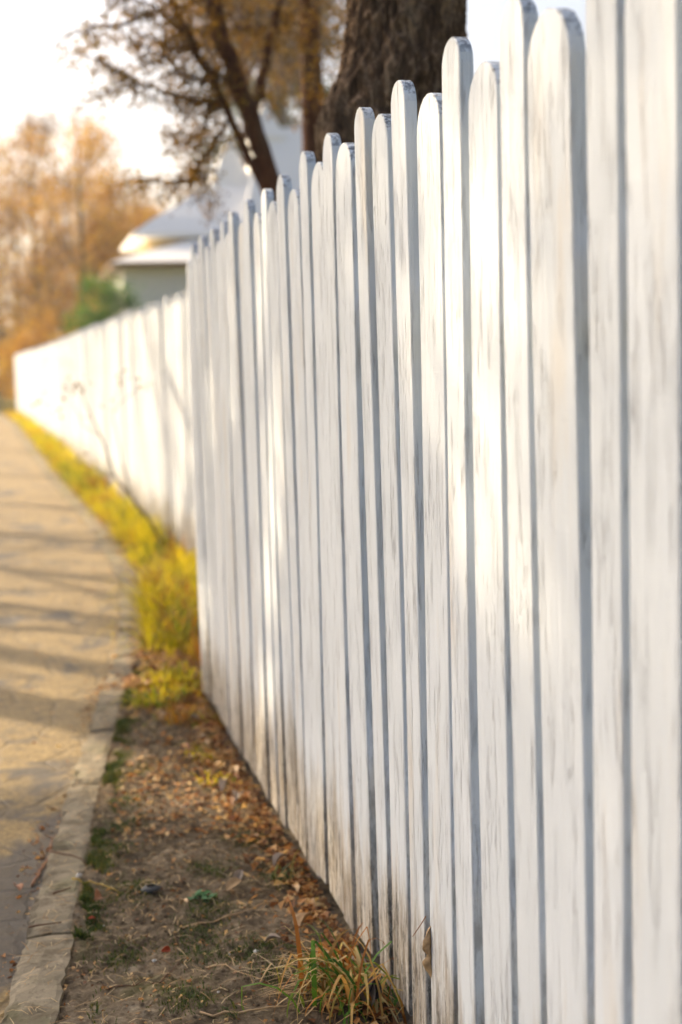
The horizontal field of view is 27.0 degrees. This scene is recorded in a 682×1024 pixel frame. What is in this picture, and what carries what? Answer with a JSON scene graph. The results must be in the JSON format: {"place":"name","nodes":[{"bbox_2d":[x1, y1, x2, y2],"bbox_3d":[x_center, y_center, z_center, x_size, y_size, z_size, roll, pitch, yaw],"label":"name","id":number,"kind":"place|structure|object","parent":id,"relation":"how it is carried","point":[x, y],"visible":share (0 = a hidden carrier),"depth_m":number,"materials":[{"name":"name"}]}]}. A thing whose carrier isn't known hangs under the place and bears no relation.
{"place":"outdoors","nodes":[
{"label":"outdoors","id":0,"kind":"place"},
{"bbox_2d":[0,384,16,412],"bbox_3d":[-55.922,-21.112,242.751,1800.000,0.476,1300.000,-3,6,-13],"label":"ground","id":1,"kind":"structure","parent":0,"point":[3,406],"depth_m":48.54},
{"bbox_2d":[0,316,22,405],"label":"autumn shrub","id":2,"kind":"object","parent":1,"relation":"on","point":[3,384],"visible":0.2,"depth_m":48.15,"materials":[{"name":"orange plant"}]},
{"bbox_2d":[0,130,56,351],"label":"autumn tree","id":3,"kind":"object","parent":1,"relation":"on","point":[12,205],"visible":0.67,"depth_m":45.60,"materials":[{"name":"orange plant"}]},
{"bbox_2d":[0,306,75,407],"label":"autumn shrub","id":4,"kind":"object","parent":1,"relation":"on","point":[7,360],"visible":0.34,"depth_m":40.07,"materials":[{"name":"orange plant"}]},
{"bbox_2d":[0,158,84,342],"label":"autumn tree","id":5,"kind":"object","parent":1,"relation":"on","point":[16,289],"visible":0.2,"depth_m":52.55,"materials":[{"name":"orange plant"}]},
{"bbox_2d":[0,257,88,398],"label":"wood","id":6,"kind":"object","parent":1,"relation":"on","point":[3,394],"depth_m":65.77,"materials":[{"name":"orange plant"}]},
{"bbox_2d":[0,84,103,344],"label":"autumn tree","id":7,"kind":"object","parent":1,"relation":"on","point":[30,172],"visible":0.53,"depth_m":47.09,"materials":[{"name":"orange plant"}]},
{"bbox_2d":[0,413,141,1023],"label":"kerb","id":8,"kind":"structure","parent":1,"relation":"on","point":[33,991],"depth_m":3.44,"materials":[{"name":"concrete"}]},
{"bbox_2d":[28,922,60,927],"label":"twig","id":9,"kind":"object","parent":8,"relation":"on","point":[31,926],"visible":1,"depth_m":2.87,"materials":[{"name":"brown wood"}]},
{"bbox_2d":[52,887,70,894],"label":"twig","id":10,"kind":"object","parent":8,"relation":"on","point":[55,892],"visible":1,"depth_m":3.06,"materials":[{"name":"brown wood"}]},
{"bbox_2d":[50,850,86,865],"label":"twig","id":11,"kind":"object","parent":8,"relation":"on","point":[52,851],"visible":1,"depth_m":3.29,"materials":[{"name":"brown wood"}]},
{"bbox_2d":[10,161,143,328],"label":"autumn tree","id":12,"kind":"object","parent":1,"relation":"on","point":[93,200],"visible":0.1,"depth_m":51.08,"materials":[{"name":"orange plant"}]},
{"bbox_2d":[26,199,138,338],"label":"autumn tree","id":13,"kind":"object","parent":1,"relation":"on","point":[89,216],"visible":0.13,"depth_m":44.30,"materials":[{"name":"orange plant"}]},
{"bbox_2d":[0,97,168,339],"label":"autumn tree","id":14,"kind":"object","parent":1,"relation":"on","point":[88,146],"visible":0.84,"depth_m":42.41,"materials":[{"name":"orange plant"}]},
{"bbox_2d":[64,288,108,334],"bbox_3d":[-6.474,-4.359,39.289,2.848,3.621,3.033,-3,6,-13],"label":"autumn shrub","id":15,"kind":"object","parent":1,"relation":"on","point":[92,307],"depth_m":39.02,"materials":[{"name":"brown plant"}]},
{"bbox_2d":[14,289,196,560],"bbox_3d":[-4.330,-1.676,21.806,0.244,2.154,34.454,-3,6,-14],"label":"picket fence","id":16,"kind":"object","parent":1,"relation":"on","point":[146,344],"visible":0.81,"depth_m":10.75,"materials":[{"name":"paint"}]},
{"bbox_2d":[56,267,155,334],"bbox_3d":[-4.382,-3.103,27.504,2.190,3.266,2.131,-3,6,-13],"label":"round bush","id":17,"kind":"object","parent":1,"relation":"on","point":[111,300],"visible":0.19,"depth_m":27.25,"materials":[{"name":"green plant"}]},
{"bbox_2d":[49,187,171,334],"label":"autumn tree","id":18,"kind":"object","parent":1,"relation":"on","point":[144,213],"visible":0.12,"depth_m":48.41,"materials":[{"name":"orange plant"}]},
{"bbox_2d":[139,165,211,219],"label":"autumn tree","id":19,"kind":"object","parent":1,"relation":"on","point":[178,193],"visible":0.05,"depth_m":54.66,"materials":[{"name":"brown plant"}]},
{"bbox_2d":[34,0,345,227],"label":"leaning tree","id":20,"kind":"object","parent":1,"relation":"on","point":[261,164],"visible":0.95,"depth_m":7.30,"materials":[{"name":"brown plant"}]},
{"bbox_2d":[97,100,301,315],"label":"house","id":21,"kind":"structure","parent":1,"relation":"on","point":[160,245],"depth_m":30.35,"materials":[{"name":"grey paint"}]},
{"bbox_2d":[139,0,345,167],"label":"autumn tree","id":22,"kind":"object","parent":1,"relation":"on","point":[281,70],"visible":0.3,"depth_m":38.01,"materials":[{"name":"brown plant"}]},
{"bbox_2d":[178,1,344,198],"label":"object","id":23,"kind":"object","parent":1,"relation":"on","point":[283,122],"visible":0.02,"depth_m":40.47,"materials":[{"name":"brown plant"}]},
{"bbox_2d":[298,0,323,163],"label":"brown trunk tree","id":24,"kind":"object","parent":1,"relation":"on","point":[311,115],"visible":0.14,"depth_m":8.91,"materials":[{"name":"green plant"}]},
{"bbox_2d":[323,6,344,94],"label":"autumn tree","id":25,"kind":"object","parent":1,"relation":"on","point":[335,76],"depth_m":44.25,"materials":[{"name":"plant"}]},
{"bbox_2d":[314,0,467,161],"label":"old tree","id":26,"kind":"object","parent":1,"relation":"on","point":[386,45],"visible":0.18,"depth_m":3.79,"materials":[{"name":"brown plant"}]},
{"bbox_2d":[187,0,681,1023],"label":"picket fence","id":27,"kind":"object","parent":1,"relation":"on","point":[435,352],"visible":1,"depth_m":1.93,"materials":[{"name":"paint"}]},
{"bbox_2d":[422,926,431,976],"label":"wedged leaf","id":28,"kind":"object","parent":27,"relation":"attached to","point":[426,949],"visible":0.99,"depth_m":2.24,"materials":[{"name":"brown plant"}]},
{"bbox_2d":[0,418,119,1022],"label":"path","id":29,"kind":"structure","parent":0,"point":[41,526],"depth_m":5.74,"materials":[{"name":"beige concrete"}]},
{"bbox_2d":[14,883,23,890],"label":"fallen leaf","id":30,"kind":"object","parent":29,"relation":"on","point":[19,886],"visible":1,"depth_m":3.15,"materials":[{"name":"beige plant"}]},
{"bbox_2d":[31,838,51,886],"bbox_3d":[-0.692,0.811,3.299,0.008,0.033,0.237,-2,6,0],"label":"twig","id":31,"kind":"object","parent":29,"relation":"on","point":[35,878],"visible":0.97,"depth_m":3.28,"materials":[{"name":"brown wood"}]},
{"bbox_2d":[5,415,200,654],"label":"verge soil","id":32,"kind":"structure","parent":0,"point":[138,570],"depth_m":7.96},
{"bbox_2d":[31,369,166,550],"bbox_3d":[-1.422,-0.270,8.471,0.797,1.150,0.290,-3,6,-13],"label":"sapling","id":33,"kind":"object","parent":32,"relation":"on","point":[118,482],"visible":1,"depth_m":8.50,"materials":[{"name":"brown plant"}]},
{"bbox_2d":[2,406,224,731],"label":"verge weeds","id":34,"kind":"object","parent":32,"relation":"on","point":[80,477],"visible":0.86,"depth_m":7.57,"materials":[{"name":"yellow plant"}]},
{"bbox_2d":[56,652,412,1023],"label":"verge soil","id":35,"kind":"structure","parent":0,"point":[253,922],"depth_m":2.94,"materials":[{"name":"brown soil"}]},
{"bbox_2d":[72,878,118,892],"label":"straw stalk","id":36,"kind":"object","parent":35,"relation":"on","point":[78,879],"visible":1,"depth_m":3.12,"materials":[{"name":"beige plant"}]},
{"bbox_2d":[94,888,107,900],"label":"fallen leaf","id":37,"kind":"object","parent":35,"relation":"on","point":[97,895],"visible":1,"depth_m":3.00,"materials":[{"name":"brown plant"}]},
{"bbox_2d":[102,976,152,989],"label":"twig","id":38,"kind":"object","parent":35,"relation":"on","point":[125,985],"visible":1,"depth_m":2.62,"materials":[{"name":"brown wood"}]},
{"bbox_2d":[139,884,162,893],"bbox_3d":[-0.408,0.810,3.051,0.051,0.019,0.029,-3,6,-13],"label":"stone","id":39,"kind":"object","parent":35,"relation":"on","point":[151,888],"visible":1,"depth_m":3.04,"materials":[{"name":"grey stone"}]},
{"bbox_2d":[158,710,164,720],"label":"fallen leaf","id":40,"kind":"object","parent":35,"relation":"on","point":[161,712],"visible":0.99,"depth_m":4.58,"materials":[{"name":"brown plant"}]},
{"bbox_2d":[159,946,170,951],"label":"fallen leaf","id":41,"kind":"object","parent":35,"relation":"on","point":[166,949],"visible":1,"depth_m":2.73,"materials":[{"name":"red plant"}]},
{"bbox_2d":[152,963,179,983],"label":"twig","id":42,"kind":"object","parent":35,"relation":"on","point":[164,976],"visible":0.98,"depth_m":2.64,"materials":[{"name":"brown wood"}]},
{"bbox_2d":[138,657,201,695],"bbox_3d":[-0.617,0.605,5.103,0.256,0.166,0.349,-3,6,-13],"label":"grass tuft","id":43,"kind":"object","parent":35,"relation":"on","point":[172,676],"visible":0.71,"depth_m":5.10,"materials":[{"name":"yellow plant"}]},
{"bbox_2d":[179,898,189,904],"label":"fallen leaf","id":44,"kind":"object","parent":35,"relation":"on","point":[181,900],"visible":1,"depth_m":2.96,"materials":[{"name":"beige plant"}]},
{"bbox_2d":[71,665,318,1023],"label":"verge grass","id":45,"kind":"structure","parent":35,"relation":"on","point":[93,859],"depth_m":2.98,"materials":[{"name":"green plant"}]},
{"bbox_2d":[183,742,215,763],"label":"grass tuft","id":46,"kind":"object","parent":35,"relation":"on","point":[202,755],"visible":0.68,"depth_m":4.14,"materials":[{"name":"plant"}]},
{"bbox_2d":[195,730,204,738],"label":"fallen leaf","id":47,"kind":"object","parent":35,"relation":"on","point":[199,733],"visible":1,"depth_m":4.33,"materials":[{"name":"brown plant"}]},
{"bbox_2d":[0,419,403,1023],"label":"leaf litter","id":48,"kind":"object","parent":35,"relation":"on","point":[321,912],"visible":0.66,"depth_m":3.65,"materials":[{"name":"brown plant"}]},
{"bbox_2d":[179,743,189,751],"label":"fallen leaf","id":49,"kind":"object","parent":48,"relation":"on","point":[187,745],"visible":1,"depth_m":4.16,"materials":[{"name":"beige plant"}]},
{"bbox_2d":[184,714,201,720],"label":"fallen leaf","id":50,"kind":"object","parent":48,"relation":"on","point":[195,716],"visible":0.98,"depth_m":4.57,"materials":[{"name":"brown plant"}]},
{"bbox_2d":[203,722,217,726],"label":"fallen leaf","id":51,"kind":"object","parent":48,"relation":"on","point":[208,724],"visible":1,"depth_m":4.43,"materials":[{"name":"brown plant"}]},
{"bbox_2d":[219,779,227,790],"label":"fallen leaf","id":52,"kind":"object","parent":48,"relation":"on","point":[222,784],"visible":0.98,"depth_m":3.79,"materials":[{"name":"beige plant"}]},
{"bbox_2d":[230,765,238,773],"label":"fallen leaf","id":53,"kind":"object","parent":48,"relation":"on","point":[235,768],"visible":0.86,"depth_m":3.97,"materials":[{"name":"beige plant"}]},
{"bbox_2d":[230,815,238,821],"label":"fallen leaf","id":54,"kind":"object","parent":48,"relation":"on","point":[232,817],"visible":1,"depth_m":3.52,"materials":[{"name":"brown plant"}]},
{"bbox_2d":[233,790,242,800],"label":"fallen leaf","id":55,"kind":"object","parent":48,"relation":"on","point":[236,794],"visible":1,"depth_m":3.67,"materials":[{"name":"beige plant"}]},
{"bbox_2d":[244,803,258,815],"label":"fallen leaf","id":56,"kind":"object","parent":48,"relation":"on","point":[249,808],"visible":1,"depth_m":3.58,"materials":[{"name":"brown plant"}]},
{"bbox_2d":[249,829,258,837],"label":"fallen leaf","id":57,"kind":"object","parent":48,"relation":"on","point":[252,833],"visible":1,"depth_m":3.42,"materials":[{"name":"brown plant"}]},
{"bbox_2d":[292,885,299,892],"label":"fallen leaf","id":58,"kind":"object","parent":48,"relation":"on","point":[296,887],"visible":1,"depth_m":3.04,"materials":[{"name":"beige plant"}]},
{"bbox_2d":[293,906,315,929],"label":"fallen leaf","id":59,"kind":"object","parent":48,"relation":"on","point":[301,917],"visible":0.82,"depth_m":2.85,"materials":[{"name":"beige plant"}]},
{"bbox_2d":[306,896,316,909],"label":"fallen leaf","id":60,"kind":"object","parent":48,"relation":"on","point":[312,900],"visible":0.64,"depth_m":2.99,"materials":[{"name":"brown plant"}]},
{"bbox_2d":[187,889,216,902],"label":"seedling","id":61,"kind":"object","parent":35,"relation":"on","point":[203,894],"visible":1,"depth_m":3.00,"materials":[{"name":"green plant"}]},
{"bbox_2d":[9,685,399,1023],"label":"dry straw","id":62,"kind":"object","parent":35,"relation":"on","point":[288,976],"visible":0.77,"depth_m":2.93,"materials":[{"name":"beige plant"}]},
{"bbox_2d":[193,769,235,787],"bbox_3d":[-0.357,0.733,3.890,0.144,0.081,0.108,0,6,16],"label":"grass tuft","id":63,"kind":"object","parent":35,"relation":"on","point":[215,779],"visible":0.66,"depth_m":3.88,"materials":[{"name":"yellow plant"}]},
{"bbox_2d":[205,964,242,973],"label":"straw stalk","id":64,"kind":"object","parent":35,"relation":"on","point":[221,965],"visible":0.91,"depth_m":2.67,"materials":[{"name":"beige plant"}]},
{"bbox_2d":[219,999,239,1019],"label":"grass tuft","id":65,"kind":"object","parent":35,"relation":"on","point":[233,1005],"visible":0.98,"depth_m":2.47,"materials":[{"name":"green plant"}]},
{"bbox_2d":[182,895,278,928],"bbox_3d":[-0.212,0.825,2.933,0.253,0.014,0.042,-6,7,-41],"label":"straw stalk","id":66,"kind":"object","parent":35,"relation":"on","point":[227,915],"visible":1,"depth_m":2.90,"materials":[{"name":"beige plant"}]},
{"bbox_2d":[223,877,241,891],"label":"fallen leaf","id":67,"kind":"object","parent":35,"relation":"on","point":[232,882],"visible":1,"depth_m":3.04,"materials":[{"name":"beige plant"}]},
{"bbox_2d":[233,870,242,887],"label":"fallen leaf","id":68,"kind":"object","parent":35,"relation":"on","point":[238,874],"visible":0.74,"depth_m":3.09,"materials":[{"name":"beige plant"}]},
{"bbox_2d":[200,1000,295,1016],"bbox_3d":[-0.161,0.866,2.468,0.169,0.016,0.029,-2,6,-7],"label":"straw stalk","id":69,"kind":"object","parent":35,"relation":"on","point":[214,1015],"visible":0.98,"depth_m":2.46,"materials":[{"name":"beige plant"}]},
{"bbox_2d":[265,933,284,942],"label":"fallen leaf","id":70,"kind":"object","parent":35,"relation":"on","point":[271,936],"visible":1,"depth_m":2.74,"materials":[{"name":"beige plant"}]},
{"bbox_2d":[247,846,312,891],"bbox_3d":[-0.132,0.804,3.111,0.190,0.108,0.144,-3,6,-13],"label":"grass tuft","id":71,"kind":"object","parent":35,"relation":"on","point":[275,875],"visible":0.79,"depth_m":3.12,"materials":[{"name":"brown plant"}]},
{"bbox_2d":[273,850,291,865],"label":"fallen leaf","id":72,"kind":"object","parent":35,"relation":"on","point":[277,857],"visible":1,"depth_m":3.23,"materials":[{"name":"beige plant"}]},
{"bbox_2d":[241,897,406,1023],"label":"grass tuft","id":73,"kind":"object","parent":35,"relation":"on","point":[341,974],"visible":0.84,"depth_m":2.49,"materials":[{"name":"green plant"}]},
{"bbox_2d":[359,976,375,1006],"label":"fallen leaf","id":74,"kind":"object","parent":73,"relation":"on","point":[372,995],"visible":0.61,"depth_m":2.47,"materials":[{"name":"brown plant"}]},
{"bbox_2d":[369,977,381,998],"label":"fallen leaf","id":75,"kind":"object","parent":73,"relation":"on","point":[376,991],"visible":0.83,"depth_m":2.47,"materials":[{"name":"brown plant"}]},
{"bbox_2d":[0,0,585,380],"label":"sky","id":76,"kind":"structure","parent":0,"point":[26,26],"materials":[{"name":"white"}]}
]}

